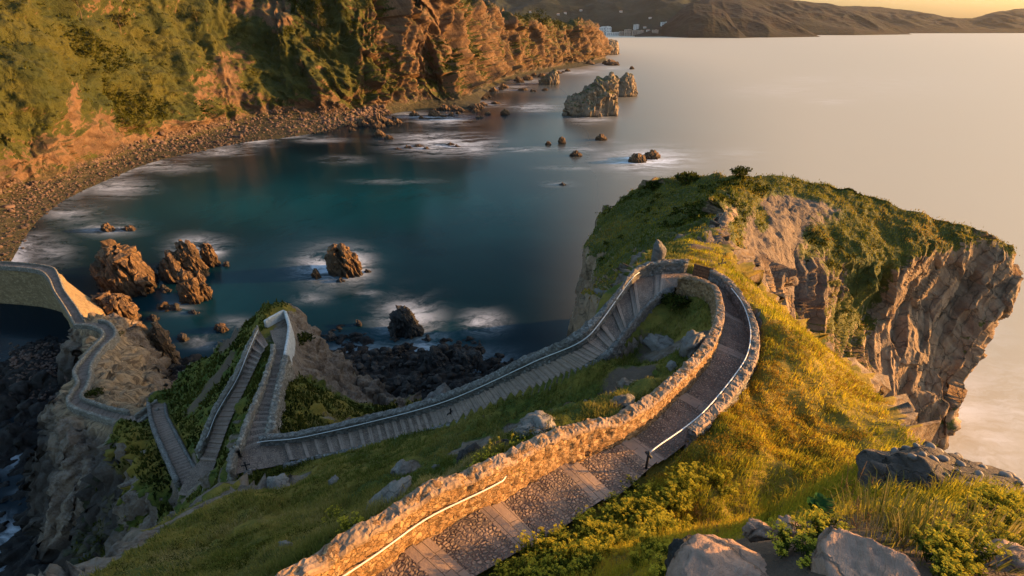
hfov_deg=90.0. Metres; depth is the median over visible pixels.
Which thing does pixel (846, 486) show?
dry plant
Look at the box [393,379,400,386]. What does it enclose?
beach boulder
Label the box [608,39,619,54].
sea rock
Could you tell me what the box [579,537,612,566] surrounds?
samphire plant
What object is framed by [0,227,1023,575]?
hillside
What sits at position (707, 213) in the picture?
headland scrub
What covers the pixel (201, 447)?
stone wall
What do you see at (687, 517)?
samphire plant
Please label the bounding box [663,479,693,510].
samphire plant
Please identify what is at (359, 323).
sea rock
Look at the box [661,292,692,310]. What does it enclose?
bush
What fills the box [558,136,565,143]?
sea rock
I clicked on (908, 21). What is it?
distant coast
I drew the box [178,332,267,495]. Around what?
footpath
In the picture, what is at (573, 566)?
samphire plant
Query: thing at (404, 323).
sea rock
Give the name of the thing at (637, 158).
sea rock
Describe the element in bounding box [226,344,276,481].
stone wall
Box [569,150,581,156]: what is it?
sea rock
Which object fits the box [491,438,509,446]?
boulder
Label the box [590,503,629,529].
samphire plant
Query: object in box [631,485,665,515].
samphire plant
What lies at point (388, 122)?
reef rock
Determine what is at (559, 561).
samphire plant
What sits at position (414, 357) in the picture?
beach boulder
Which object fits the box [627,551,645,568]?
samphire plant
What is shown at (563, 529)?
samphire plant
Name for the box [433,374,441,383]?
beach boulder
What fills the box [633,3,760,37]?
heath hill
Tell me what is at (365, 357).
beach boulder
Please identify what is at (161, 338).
sea rock
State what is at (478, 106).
reef rock
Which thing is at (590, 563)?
samphire plant
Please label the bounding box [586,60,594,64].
reef rock
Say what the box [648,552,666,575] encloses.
samphire plant
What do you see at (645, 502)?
samphire plant
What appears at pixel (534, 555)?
samphire plant
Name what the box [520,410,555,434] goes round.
boulder
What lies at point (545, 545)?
samphire plant
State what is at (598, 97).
sea rock
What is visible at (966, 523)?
samphire plant
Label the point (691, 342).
boulder
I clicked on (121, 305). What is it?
sea rock
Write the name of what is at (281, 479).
boulder
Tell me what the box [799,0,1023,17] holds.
sky
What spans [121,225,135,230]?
sea rock
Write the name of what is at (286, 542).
boulder
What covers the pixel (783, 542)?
samphire plant
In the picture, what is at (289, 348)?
rendered wall
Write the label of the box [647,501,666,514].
samphire plant
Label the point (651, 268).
stone wall
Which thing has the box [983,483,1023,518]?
samphire plant
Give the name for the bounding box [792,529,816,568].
samphire plant
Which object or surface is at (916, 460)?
pebbly rock
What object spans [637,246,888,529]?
heath clumps
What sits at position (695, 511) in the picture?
dry plant
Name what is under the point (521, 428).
boulder
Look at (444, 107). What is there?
reef rock
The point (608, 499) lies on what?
samphire plant
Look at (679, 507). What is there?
samphire plant
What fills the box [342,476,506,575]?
handrail
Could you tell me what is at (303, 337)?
bush
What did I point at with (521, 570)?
samphire plant
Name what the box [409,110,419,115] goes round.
reef rock
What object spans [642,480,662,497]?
samphire plant
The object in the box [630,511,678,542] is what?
samphire plant
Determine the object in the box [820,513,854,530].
samphire plant
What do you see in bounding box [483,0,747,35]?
town hill
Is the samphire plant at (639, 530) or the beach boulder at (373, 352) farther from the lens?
the beach boulder at (373, 352)
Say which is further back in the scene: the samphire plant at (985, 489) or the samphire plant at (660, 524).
the samphire plant at (660, 524)
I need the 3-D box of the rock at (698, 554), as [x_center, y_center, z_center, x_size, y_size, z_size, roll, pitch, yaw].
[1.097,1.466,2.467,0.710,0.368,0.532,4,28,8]
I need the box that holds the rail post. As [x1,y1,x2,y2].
[643,451,651,475]
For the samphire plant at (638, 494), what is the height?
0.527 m
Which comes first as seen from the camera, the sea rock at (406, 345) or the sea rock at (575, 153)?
the sea rock at (406, 345)
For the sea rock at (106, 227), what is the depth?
207.88 m
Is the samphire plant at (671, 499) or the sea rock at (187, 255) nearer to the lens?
the samphire plant at (671, 499)
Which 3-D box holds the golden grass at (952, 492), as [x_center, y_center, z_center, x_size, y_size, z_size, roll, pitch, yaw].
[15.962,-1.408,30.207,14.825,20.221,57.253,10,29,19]
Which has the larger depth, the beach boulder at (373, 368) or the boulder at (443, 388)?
the beach boulder at (373, 368)
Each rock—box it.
[89,239,158,297]
[91,291,141,322]
[99,223,115,231]
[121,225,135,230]
[134,321,180,364]
[147,314,158,321]
[156,301,169,311]
[157,249,184,282]
[158,284,171,292]
[169,303,181,310]
[174,239,209,276]
[176,268,203,304]
[176,333,189,341]
[188,310,199,314]
[195,270,212,300]
[198,243,220,267]
[214,323,228,332]
[222,261,229,266]
[311,268,321,279]
[324,243,362,278]
[325,331,336,341]
[336,277,344,282]
[354,319,361,326]
[358,120,369,125]
[372,113,386,121]
[372,120,384,126]
[373,129,385,136]
[384,135,393,139]
[385,119,395,124]
[387,305,423,339]
[389,335,399,341]
[393,118,402,122]
[399,342,409,351]
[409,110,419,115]
[422,334,430,341]
[424,345,448,368]
[428,109,440,116]
[438,104,449,109]
[449,105,458,109]
[450,346,482,366]
[470,103,484,108]
[489,87,498,91]
[498,84,508,88]
[500,108,510,114]
[522,75,531,80]
[538,69,559,84]
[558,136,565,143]
[562,72,619,116]
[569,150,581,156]
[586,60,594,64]
[595,134,606,140]
[606,61,619,65]
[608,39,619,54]
[618,72,637,96]
[628,153,646,162]
[644,149,660,159]
[665,533,767,575]
[665,534,691,567]
[742,518,773,542]
[774,515,810,536]
[810,525,920,575]
[856,441,1023,496]
[972,539,1023,572]
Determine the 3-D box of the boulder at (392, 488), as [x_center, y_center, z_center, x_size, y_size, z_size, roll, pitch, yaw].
[-4.063,7.044,17.195,1.267,0.641,1.787,17,32,30]
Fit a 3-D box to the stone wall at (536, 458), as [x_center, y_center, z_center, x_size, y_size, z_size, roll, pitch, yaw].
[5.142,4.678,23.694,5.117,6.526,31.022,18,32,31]
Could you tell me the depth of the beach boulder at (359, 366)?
120.53 m
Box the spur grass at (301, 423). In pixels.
[71,298,416,564]
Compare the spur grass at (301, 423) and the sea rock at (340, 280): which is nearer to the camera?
the spur grass at (301, 423)
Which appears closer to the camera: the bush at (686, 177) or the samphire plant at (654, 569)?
the samphire plant at (654, 569)
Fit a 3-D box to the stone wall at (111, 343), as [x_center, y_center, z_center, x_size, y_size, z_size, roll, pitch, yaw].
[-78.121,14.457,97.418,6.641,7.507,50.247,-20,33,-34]
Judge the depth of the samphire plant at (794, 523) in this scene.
3.14 m
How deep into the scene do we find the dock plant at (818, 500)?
4.08 m
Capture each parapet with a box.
[0,261,85,322]
[0,266,75,326]
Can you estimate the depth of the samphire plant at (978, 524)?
2.79 m
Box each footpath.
[0,263,83,323]
[71,323,139,421]
[152,403,192,483]
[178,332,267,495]
[236,272,748,575]
[244,328,286,450]
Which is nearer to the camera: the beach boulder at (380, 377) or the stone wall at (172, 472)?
the stone wall at (172, 472)
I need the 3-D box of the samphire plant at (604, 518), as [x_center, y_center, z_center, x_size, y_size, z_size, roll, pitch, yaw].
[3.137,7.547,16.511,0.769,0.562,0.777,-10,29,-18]
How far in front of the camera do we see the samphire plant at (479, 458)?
17.68 m
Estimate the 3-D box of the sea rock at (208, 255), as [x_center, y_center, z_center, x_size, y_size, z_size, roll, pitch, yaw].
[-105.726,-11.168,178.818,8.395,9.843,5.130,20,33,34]
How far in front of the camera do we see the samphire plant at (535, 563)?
14.38 m
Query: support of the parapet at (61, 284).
on the causeway
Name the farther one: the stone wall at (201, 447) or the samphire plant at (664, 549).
the stone wall at (201, 447)
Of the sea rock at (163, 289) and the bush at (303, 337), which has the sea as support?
the sea rock at (163, 289)
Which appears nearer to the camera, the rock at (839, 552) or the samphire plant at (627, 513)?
the rock at (839, 552)
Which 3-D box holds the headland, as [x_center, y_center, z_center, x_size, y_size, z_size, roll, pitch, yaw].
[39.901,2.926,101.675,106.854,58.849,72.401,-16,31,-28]
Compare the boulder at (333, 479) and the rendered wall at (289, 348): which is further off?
the rendered wall at (289, 348)
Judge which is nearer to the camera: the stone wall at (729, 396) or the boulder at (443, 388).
the stone wall at (729, 396)
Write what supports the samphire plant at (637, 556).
on the hillside
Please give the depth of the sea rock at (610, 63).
1033.86 m
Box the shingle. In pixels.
[8,342,178,399]
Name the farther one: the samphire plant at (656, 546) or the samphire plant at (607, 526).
the samphire plant at (607, 526)
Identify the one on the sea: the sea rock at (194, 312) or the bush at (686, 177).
the sea rock at (194, 312)
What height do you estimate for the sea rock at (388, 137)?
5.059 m
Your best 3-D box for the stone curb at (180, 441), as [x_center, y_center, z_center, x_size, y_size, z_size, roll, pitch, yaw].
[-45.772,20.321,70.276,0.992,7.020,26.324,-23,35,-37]
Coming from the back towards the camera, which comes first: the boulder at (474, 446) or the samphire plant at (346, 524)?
the boulder at (474, 446)
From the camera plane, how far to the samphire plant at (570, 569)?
13.36 m
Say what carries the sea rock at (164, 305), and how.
on the sea
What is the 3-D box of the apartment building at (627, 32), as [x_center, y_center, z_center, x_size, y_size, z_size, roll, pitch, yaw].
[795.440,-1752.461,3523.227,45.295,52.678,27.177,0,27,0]
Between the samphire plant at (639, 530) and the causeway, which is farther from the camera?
the causeway
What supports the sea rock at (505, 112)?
on the sea
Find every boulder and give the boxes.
[134,399,159,421]
[266,473,289,488]
[278,540,292,546]
[328,475,338,483]
[356,363,363,369]
[362,354,369,361]
[366,475,411,508]
[370,349,378,355]
[370,365,379,370]
[377,374,384,380]
[385,347,391,353]
[390,459,410,476]
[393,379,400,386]
[404,360,412,366]
[410,354,418,360]
[424,383,449,399]
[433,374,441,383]
[437,344,448,352]
[450,380,459,388]
[454,365,464,372]
[455,442,480,463]
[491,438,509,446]
[513,423,533,438]
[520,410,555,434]
[594,288,606,294]
[609,393,634,408]
[642,333,673,350]
[666,360,677,371]
[679,329,704,357]
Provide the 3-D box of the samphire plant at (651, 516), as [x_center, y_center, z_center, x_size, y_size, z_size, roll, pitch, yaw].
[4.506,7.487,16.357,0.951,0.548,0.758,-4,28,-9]
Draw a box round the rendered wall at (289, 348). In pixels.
[264,310,294,363]
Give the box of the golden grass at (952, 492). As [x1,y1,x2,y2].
[560,233,1023,575]
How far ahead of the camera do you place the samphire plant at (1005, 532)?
2.73 m
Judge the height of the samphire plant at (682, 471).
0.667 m
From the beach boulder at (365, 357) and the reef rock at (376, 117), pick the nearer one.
the beach boulder at (365, 357)
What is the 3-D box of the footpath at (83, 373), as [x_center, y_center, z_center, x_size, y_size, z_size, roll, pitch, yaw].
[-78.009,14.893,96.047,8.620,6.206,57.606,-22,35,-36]
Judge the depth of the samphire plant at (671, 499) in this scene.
17.27 m
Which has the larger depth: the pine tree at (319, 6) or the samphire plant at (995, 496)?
the pine tree at (319, 6)
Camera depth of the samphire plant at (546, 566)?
14.46 m
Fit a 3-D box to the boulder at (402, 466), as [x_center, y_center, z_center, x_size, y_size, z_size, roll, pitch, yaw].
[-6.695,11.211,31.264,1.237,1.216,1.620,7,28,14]
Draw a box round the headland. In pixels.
[567,172,1023,449]
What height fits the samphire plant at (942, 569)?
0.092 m
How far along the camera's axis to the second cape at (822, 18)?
4152.87 m
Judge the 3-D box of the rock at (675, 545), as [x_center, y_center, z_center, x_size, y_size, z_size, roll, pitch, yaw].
[1.054,1.632,3.028,0.271,0.291,0.258,-5,28,-10]
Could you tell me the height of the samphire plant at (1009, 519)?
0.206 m
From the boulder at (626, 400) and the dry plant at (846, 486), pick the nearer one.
the dry plant at (846, 486)
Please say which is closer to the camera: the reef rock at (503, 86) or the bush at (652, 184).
the bush at (652, 184)
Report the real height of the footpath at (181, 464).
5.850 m
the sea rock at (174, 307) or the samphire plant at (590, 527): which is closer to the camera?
the samphire plant at (590, 527)
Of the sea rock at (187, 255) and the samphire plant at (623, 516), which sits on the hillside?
the samphire plant at (623, 516)
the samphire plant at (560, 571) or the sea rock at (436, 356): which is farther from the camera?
the sea rock at (436, 356)
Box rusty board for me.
[692,263,713,279]
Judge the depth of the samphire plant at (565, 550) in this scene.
14.73 m
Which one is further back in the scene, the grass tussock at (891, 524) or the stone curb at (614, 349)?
the stone curb at (614, 349)
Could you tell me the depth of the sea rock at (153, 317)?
145.83 m
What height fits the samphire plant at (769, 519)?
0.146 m
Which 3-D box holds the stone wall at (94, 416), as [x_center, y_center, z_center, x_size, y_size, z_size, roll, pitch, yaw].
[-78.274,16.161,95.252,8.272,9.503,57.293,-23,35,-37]
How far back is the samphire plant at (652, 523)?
15.86 m
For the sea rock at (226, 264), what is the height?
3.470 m
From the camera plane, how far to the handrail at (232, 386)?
65.18 m
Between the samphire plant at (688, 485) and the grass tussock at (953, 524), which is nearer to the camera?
the grass tussock at (953, 524)
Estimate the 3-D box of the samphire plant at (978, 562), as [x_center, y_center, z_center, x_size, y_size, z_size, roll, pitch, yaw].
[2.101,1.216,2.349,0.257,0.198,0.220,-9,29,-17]
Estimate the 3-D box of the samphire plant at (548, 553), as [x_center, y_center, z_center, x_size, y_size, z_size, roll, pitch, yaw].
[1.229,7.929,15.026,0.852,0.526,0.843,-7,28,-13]
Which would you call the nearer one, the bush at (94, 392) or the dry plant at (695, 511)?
the dry plant at (695, 511)
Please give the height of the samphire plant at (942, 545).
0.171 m
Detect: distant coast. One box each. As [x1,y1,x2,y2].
[842,6,1023,32]
[1012,8,1023,21]
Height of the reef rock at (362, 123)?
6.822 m
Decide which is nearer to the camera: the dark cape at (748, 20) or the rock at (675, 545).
the rock at (675, 545)
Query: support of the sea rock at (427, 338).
on the sea
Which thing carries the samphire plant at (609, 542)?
on the hillside
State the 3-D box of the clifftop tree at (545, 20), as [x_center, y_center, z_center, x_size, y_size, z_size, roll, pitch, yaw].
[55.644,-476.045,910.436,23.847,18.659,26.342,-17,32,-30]
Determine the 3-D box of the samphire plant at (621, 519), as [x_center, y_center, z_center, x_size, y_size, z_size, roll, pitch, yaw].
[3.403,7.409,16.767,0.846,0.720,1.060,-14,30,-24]
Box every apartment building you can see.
[605,32,618,35]
[624,29,631,35]
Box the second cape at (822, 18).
[746,0,908,34]
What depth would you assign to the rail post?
19.19 m
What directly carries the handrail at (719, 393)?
attached to the stone wall at (729, 396)
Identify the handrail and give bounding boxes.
[206,330,257,437]
[257,272,639,442]
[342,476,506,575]
[650,288,750,452]
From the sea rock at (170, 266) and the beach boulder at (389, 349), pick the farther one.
the sea rock at (170, 266)
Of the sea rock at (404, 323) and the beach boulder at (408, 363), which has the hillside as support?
the beach boulder at (408, 363)
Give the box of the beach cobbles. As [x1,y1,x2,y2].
[0,103,394,260]
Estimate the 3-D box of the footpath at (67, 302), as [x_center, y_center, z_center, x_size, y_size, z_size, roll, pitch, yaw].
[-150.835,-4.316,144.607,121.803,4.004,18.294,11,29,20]
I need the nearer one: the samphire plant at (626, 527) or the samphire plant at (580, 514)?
the samphire plant at (626, 527)
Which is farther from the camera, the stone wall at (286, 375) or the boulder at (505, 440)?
the stone wall at (286, 375)
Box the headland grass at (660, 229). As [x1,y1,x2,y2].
[580,171,1019,416]
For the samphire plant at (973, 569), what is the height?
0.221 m
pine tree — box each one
[73,0,85,18]
[110,12,130,30]
[189,10,201,19]
[307,36,325,52]
[311,2,323,14]
[317,18,326,25]
[363,1,373,15]
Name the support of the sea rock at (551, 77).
on the sea
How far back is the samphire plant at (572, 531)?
16.37 m
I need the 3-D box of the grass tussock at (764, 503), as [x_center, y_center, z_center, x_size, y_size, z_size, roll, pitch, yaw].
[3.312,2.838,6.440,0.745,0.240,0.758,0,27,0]
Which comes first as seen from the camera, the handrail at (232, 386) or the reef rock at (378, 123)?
the handrail at (232, 386)
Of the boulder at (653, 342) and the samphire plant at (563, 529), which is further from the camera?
the boulder at (653, 342)
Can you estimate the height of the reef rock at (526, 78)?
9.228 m
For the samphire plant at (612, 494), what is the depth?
17.76 m
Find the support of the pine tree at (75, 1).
on the sea cliffs
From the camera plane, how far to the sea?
268.80 m
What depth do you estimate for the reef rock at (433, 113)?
464.99 m
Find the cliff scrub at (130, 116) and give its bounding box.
[0,0,588,164]
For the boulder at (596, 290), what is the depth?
52.63 m
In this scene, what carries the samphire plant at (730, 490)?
on the hillside
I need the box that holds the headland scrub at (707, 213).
[588,174,879,335]
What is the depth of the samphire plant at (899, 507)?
3.38 m
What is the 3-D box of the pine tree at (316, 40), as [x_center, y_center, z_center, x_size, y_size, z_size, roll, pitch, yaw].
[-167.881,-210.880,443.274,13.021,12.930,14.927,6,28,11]
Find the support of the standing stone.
on the hillside
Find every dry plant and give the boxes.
[685,502,706,520]
[829,457,914,529]
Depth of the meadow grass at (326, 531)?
28.46 m
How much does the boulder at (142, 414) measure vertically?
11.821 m
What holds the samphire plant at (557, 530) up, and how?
on the hillside
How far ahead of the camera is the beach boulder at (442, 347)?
128.32 m
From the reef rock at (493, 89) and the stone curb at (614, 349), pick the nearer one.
the stone curb at (614, 349)
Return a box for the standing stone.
[651,239,665,260]
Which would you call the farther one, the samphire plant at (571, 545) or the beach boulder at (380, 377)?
the beach boulder at (380, 377)
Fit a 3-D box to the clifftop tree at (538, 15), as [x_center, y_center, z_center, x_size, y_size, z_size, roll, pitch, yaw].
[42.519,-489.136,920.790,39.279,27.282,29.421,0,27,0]
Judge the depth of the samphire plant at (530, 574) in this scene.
14.12 m
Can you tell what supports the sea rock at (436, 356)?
on the sea
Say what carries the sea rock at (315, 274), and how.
on the sea
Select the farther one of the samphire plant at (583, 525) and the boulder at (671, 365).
the boulder at (671, 365)
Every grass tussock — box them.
[679,524,728,537]
[745,490,789,520]
[822,467,997,552]
[874,487,1023,575]
[939,494,1023,546]
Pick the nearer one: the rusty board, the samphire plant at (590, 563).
the samphire plant at (590, 563)
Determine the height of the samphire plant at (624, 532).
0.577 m
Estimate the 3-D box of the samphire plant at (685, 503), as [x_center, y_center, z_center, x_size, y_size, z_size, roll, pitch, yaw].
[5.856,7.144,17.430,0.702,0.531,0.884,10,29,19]
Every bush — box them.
[84,386,103,397]
[297,331,315,345]
[646,180,661,189]
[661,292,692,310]
[674,171,700,183]
[730,165,752,176]
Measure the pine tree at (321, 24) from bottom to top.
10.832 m
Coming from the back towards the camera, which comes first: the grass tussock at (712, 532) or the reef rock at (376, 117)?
the reef rock at (376, 117)
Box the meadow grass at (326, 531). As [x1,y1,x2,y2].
[79,240,711,575]
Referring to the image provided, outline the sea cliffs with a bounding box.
[0,0,611,260]
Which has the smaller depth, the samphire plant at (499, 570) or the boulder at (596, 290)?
the samphire plant at (499, 570)
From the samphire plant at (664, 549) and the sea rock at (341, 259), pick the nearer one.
the samphire plant at (664, 549)
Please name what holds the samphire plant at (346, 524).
on the hillside
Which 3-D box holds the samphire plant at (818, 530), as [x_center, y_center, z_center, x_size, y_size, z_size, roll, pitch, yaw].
[1.559,1.232,2.611,0.254,0.132,0.222,-1,27,-2]
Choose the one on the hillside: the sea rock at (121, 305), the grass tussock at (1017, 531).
the grass tussock at (1017, 531)
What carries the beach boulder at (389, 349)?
on the hillside
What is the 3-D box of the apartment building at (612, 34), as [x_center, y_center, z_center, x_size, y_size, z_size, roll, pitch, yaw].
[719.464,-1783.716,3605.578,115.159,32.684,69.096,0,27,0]
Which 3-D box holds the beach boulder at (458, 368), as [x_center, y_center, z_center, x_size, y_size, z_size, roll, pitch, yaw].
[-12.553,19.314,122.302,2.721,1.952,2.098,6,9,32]
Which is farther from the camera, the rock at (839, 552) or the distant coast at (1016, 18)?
the distant coast at (1016, 18)
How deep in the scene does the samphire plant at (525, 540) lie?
15.35 m
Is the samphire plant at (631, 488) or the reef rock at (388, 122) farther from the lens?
the reef rock at (388, 122)
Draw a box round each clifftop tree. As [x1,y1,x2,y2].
[526,8,546,20]
[537,15,551,24]
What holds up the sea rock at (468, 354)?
on the sea
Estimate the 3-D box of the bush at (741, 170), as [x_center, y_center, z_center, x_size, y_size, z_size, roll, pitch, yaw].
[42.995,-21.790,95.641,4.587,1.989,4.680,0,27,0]
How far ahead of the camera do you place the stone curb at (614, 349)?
34.10 m
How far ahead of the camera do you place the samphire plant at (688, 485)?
17.49 m
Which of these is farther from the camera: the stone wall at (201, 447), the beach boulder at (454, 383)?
the beach boulder at (454, 383)
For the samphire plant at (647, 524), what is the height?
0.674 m
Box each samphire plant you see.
[321,504,343,522]
[336,511,363,534]
[466,450,492,466]
[483,434,525,473]
[489,556,521,575]
[500,553,534,575]
[510,529,550,569]
[524,565,544,575]
[526,548,549,567]
[526,560,541,575]
[528,563,564,575]
[531,528,559,552]
[532,537,567,565]
[534,554,564,575]
[538,523,573,554]
[541,543,565,565]
[546,547,574,575]
[548,564,573,575]
[549,536,584,569]
[551,520,579,548]
[562,557,582,575]
[563,553,599,575]
[566,516,590,536]
[566,533,592,556]
[573,505,616,536]
[573,551,605,575]
[576,508,594,524]
[579,529,617,554]
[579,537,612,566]
[580,515,614,548]
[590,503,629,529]
[597,511,616,522]
[598,497,620,511]
[598,499,629,525]
[598,519,623,545]
[600,525,628,544]
[602,491,631,510]
[610,524,638,542]
[612,497,642,527]
[619,498,652,521]
[620,474,643,496]
[625,491,645,504]
[626,519,655,549]
[627,543,655,569]
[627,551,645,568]
[630,496,670,524]
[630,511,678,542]
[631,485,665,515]
[631,517,654,541]
[638,532,659,552]
[638,541,654,555]
[641,508,663,527]
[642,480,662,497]
[645,517,663,530]
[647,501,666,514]
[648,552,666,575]
[650,535,671,552]
[651,488,677,512]
[653,484,689,510]
[658,542,670,555]
[662,468,699,502]
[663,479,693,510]
[664,508,694,531]
[665,462,698,489]
[680,487,693,505]
[686,461,710,486]
[706,467,739,495]
[765,518,804,559]
[766,516,783,526]
[788,515,809,536]
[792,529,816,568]
[795,504,848,545]
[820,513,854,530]
[891,501,933,534]
[908,515,977,575]
[912,488,940,509]
[918,509,975,535]
[928,529,973,575]
[929,548,968,575]
[937,505,1004,539]
[946,526,1012,575]
[952,491,1000,535]
[973,479,1023,509]
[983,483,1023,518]
[988,521,1020,542]
[994,506,1023,543]
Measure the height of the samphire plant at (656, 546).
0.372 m
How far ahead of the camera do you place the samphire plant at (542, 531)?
15.78 m
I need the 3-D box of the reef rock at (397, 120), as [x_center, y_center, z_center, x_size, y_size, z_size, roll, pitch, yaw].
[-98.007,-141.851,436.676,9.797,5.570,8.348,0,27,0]
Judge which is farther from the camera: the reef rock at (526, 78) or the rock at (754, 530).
the reef rock at (526, 78)
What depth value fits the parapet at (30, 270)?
142.52 m
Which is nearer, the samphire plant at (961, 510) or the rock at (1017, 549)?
the rock at (1017, 549)
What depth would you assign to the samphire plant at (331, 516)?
25.07 m
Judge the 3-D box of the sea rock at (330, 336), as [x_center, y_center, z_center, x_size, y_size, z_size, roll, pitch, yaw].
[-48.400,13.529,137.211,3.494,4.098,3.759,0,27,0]
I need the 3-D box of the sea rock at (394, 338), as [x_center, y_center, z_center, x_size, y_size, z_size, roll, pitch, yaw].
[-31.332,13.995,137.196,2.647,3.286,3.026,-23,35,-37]
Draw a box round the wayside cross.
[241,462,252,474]
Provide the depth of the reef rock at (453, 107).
501.47 m
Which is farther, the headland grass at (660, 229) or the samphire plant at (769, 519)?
the headland grass at (660, 229)
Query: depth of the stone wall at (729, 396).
24.90 m
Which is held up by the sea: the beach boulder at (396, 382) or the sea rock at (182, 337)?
the sea rock at (182, 337)
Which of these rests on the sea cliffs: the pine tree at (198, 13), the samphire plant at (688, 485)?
the pine tree at (198, 13)
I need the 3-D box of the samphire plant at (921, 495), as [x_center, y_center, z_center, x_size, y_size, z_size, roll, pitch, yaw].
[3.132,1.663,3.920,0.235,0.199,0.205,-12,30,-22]
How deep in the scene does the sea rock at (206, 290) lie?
155.23 m
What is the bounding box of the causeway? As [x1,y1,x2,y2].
[0,270,105,328]
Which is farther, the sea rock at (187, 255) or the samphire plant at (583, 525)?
the sea rock at (187, 255)
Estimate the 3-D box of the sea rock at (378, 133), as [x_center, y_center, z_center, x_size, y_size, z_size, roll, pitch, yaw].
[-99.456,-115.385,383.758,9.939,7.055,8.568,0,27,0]
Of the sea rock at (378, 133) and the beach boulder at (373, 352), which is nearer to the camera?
the beach boulder at (373, 352)
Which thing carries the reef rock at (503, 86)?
in the sea
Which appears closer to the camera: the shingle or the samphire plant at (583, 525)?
the samphire plant at (583, 525)
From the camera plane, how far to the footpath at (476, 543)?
20.77 m
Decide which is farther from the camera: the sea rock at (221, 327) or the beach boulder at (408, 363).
the sea rock at (221, 327)
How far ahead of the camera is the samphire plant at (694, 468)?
18.19 m
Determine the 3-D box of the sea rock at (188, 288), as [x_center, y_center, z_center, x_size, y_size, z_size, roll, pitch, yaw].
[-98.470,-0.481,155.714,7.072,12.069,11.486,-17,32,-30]
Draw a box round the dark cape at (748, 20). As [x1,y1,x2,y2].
[684,0,819,37]
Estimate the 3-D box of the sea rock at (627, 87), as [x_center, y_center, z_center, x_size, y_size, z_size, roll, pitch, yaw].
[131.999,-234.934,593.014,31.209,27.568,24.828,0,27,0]
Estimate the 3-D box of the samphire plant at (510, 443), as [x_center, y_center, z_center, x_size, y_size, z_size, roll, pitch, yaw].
[-0.157,5.864,17.946,1.785,0.606,1.838,0,27,0]
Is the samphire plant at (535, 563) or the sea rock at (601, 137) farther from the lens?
the sea rock at (601, 137)
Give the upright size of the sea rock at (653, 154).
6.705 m
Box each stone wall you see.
[65,323,115,426]
[79,319,130,415]
[146,402,181,492]
[194,325,259,458]
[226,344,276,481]
[258,259,689,446]
[264,354,294,433]
[275,274,724,575]
[683,269,759,450]
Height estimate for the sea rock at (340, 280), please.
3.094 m
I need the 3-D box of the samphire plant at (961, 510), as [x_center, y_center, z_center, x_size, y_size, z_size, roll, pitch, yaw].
[2.903,1.446,3.233,0.287,0.242,0.250,0,27,1]
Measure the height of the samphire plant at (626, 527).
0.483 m
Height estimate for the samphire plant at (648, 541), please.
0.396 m
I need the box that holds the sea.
[0,33,1023,571]
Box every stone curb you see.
[163,402,195,467]
[283,286,674,467]
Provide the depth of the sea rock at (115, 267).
157.26 m
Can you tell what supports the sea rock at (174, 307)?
on the sea
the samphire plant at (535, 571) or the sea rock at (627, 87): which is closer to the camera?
the samphire plant at (535, 571)
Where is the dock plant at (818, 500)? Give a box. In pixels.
[807,492,834,515]
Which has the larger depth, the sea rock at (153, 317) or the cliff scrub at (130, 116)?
the cliff scrub at (130, 116)
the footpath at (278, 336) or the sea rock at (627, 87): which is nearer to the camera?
the footpath at (278, 336)
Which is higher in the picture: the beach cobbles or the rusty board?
the beach cobbles
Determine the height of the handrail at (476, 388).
15.861 m
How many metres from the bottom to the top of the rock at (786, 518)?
0.151 m
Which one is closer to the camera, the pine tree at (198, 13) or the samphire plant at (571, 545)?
the samphire plant at (571, 545)
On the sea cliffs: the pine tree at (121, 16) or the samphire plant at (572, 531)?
the pine tree at (121, 16)
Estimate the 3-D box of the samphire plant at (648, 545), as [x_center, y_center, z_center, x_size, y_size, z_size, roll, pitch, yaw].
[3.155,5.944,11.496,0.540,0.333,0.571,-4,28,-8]

